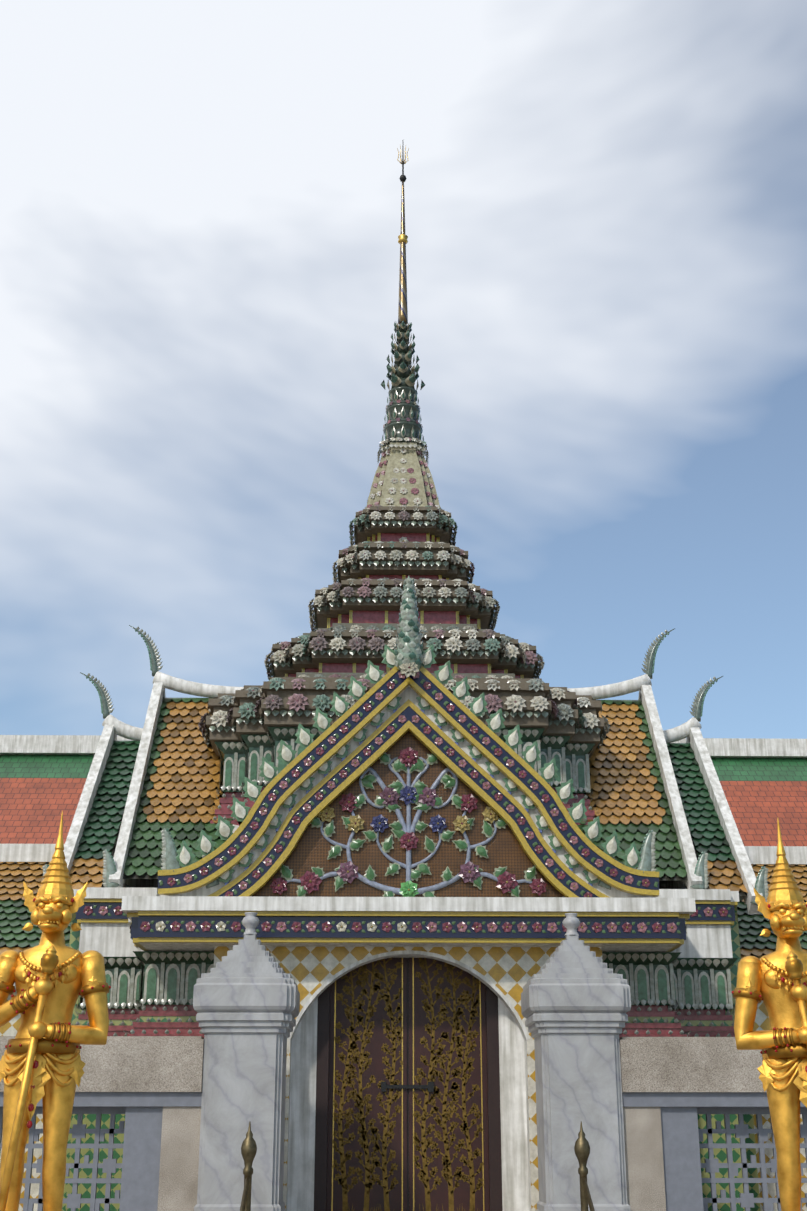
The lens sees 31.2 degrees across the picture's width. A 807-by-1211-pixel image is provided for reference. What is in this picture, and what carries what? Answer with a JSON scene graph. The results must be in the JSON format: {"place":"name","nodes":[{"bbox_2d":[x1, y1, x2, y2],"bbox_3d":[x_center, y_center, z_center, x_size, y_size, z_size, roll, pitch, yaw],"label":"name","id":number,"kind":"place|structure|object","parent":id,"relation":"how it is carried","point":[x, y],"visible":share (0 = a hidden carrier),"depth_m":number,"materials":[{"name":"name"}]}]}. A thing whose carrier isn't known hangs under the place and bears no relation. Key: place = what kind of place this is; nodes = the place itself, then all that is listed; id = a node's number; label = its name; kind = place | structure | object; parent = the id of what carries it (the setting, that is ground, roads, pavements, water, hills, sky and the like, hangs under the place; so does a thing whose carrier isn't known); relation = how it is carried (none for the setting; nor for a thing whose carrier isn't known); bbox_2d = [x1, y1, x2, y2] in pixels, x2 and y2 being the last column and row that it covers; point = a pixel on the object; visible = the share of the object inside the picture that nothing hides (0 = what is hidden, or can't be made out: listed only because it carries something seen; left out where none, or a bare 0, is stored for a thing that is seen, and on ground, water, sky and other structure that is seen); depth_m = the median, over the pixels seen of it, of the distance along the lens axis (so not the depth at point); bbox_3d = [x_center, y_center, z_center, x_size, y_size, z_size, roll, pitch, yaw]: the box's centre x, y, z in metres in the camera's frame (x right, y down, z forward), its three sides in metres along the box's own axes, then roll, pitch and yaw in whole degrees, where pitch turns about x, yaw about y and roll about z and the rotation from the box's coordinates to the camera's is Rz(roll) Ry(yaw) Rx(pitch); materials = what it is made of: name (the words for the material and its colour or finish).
{"place":"outdoors","nodes":[
{"label":"outdoors","id":0,"kind":"place"},
{"bbox_2d":[0,1036,203,1210],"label":"terrace wall","id":1,"kind":"structure","parent":0,"point":[150,1087],"depth_m":12.70,"materials":[{"name":"stone"}]},
{"bbox_2d":[193,912,299,1210],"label":"pillar","id":2,"kind":"structure","parent":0,"point":[246,1000],"depth_m":12.74,"materials":[{"name":"stone"}]},
{"bbox_2d":[0,0,806,738],"label":"sky","id":3,"kind":"structure","parent":0,"point":[606,200],"materials":[{"name":"blue"}]},
{"bbox_2d":[521,913,630,1210],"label":"pillar","id":4,"kind":"structure","parent":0,"point":[575,1001],"depth_m":12.80,"materials":[{"name":"stone"}]},
{"bbox_2d":[619,1037,806,1210],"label":"terrace wall","id":5,"kind":"structure","parent":0,"point":[672,1087],"depth_m":12.79,"materials":[{"name":"stone"}]},
{"bbox_3d":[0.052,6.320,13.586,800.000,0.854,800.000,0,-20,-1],"label":"ground","id":6,"kind":"structure","parent":0,"visible":0},
{"bbox_2d":[0,735,806,845],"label":"roof","id":7,"kind":"structure","parent":6,"relation":"on","point":[763,781],"depth_m":36.47,"materials":[{"name":"tile"}]},
{"bbox_2d":[0,844,806,1210],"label":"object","id":8,"kind":"object","parent":6,"relation":"on","point":[26,862],"visible":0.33,"depth_m":17.17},
{"bbox_2d":[42,625,768,1210],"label":"side roofs","id":9,"kind":"structure","parent":8,"relation":"on","point":[152,779],"depth_m":17.28,"materials":[{"name":"glazed ceramic tile"},{"name":"plaster"}]},
{"bbox_2d":[198,146,610,825],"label":"spire","id":10,"kind":"structure","parent":6,"relation":"on","point":[402,526],"depth_m":17.65,"materials":[{"name":"ceramic"}]},
{"bbox_2d":[398,181,407,324],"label":"spire","id":11,"kind":"structure","parent":10,"relation":"attached to","point":[402,311],"depth_m":21.10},
{"bbox_2d":[65,887,744,1210],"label":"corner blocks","id":12,"kind":"structure","parent":6,"relation":"on","point":[684,989],"depth_m":15.14,"materials":[{"name":"ceramic"}]},
{"bbox_2d":[213,946,602,1210],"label":"door surround","id":13,"kind":"object","parent":6,"relation":"on","point":[410,1080],"visible":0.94,"depth_m":14.52,"materials":[{"name":"paint"}]},
{"bbox_2d":[121,896,695,951],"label":"entablature","id":14,"kind":"structure","parent":13,"relation":"on","point":[209,923],"depth_m":14.32,"materials":[{"name":"paint"}]},
{"bbox_2d":[158,576,658,897],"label":"gable","id":15,"kind":"structure","parent":14,"relation":"on","point":[408,775],"depth_m":14.90,"materials":[{"name":"paint"}]},
{"bbox_2d":[160,828,655,889],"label":"gable nagas","id":16,"kind":"object","parent":15,"relation":"attached to","point":[645,863],"visible":0.46,"depth_m":14.63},
{"bbox_2d":[240,1121,594,1210],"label":"finials","id":17,"kind":"object","parent":6,"relation":"on","point":[249,1149],"visible":1,"depth_m":11.46,"materials":[{"name":"gold metal"}]},
{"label":"pedestals","id":18,"kind":"object","parent":6,"relation":"on","visible":0},
{"bbox_2d":[0,810,110,1210],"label":"statue","id":19,"kind":"object","parent":18,"relation":"on","point":[52,976],"visible":1,"depth_m":7.00,"materials":[{"name":"gold metal"}]},
{"bbox_2d":[731,819,806,1210],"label":"statue","id":20,"kind":"object","parent":18,"relation":"on","point":[776,981],"visible":1,"depth_m":7.11,"materials":[{"name":"gold metal"}]}
]}

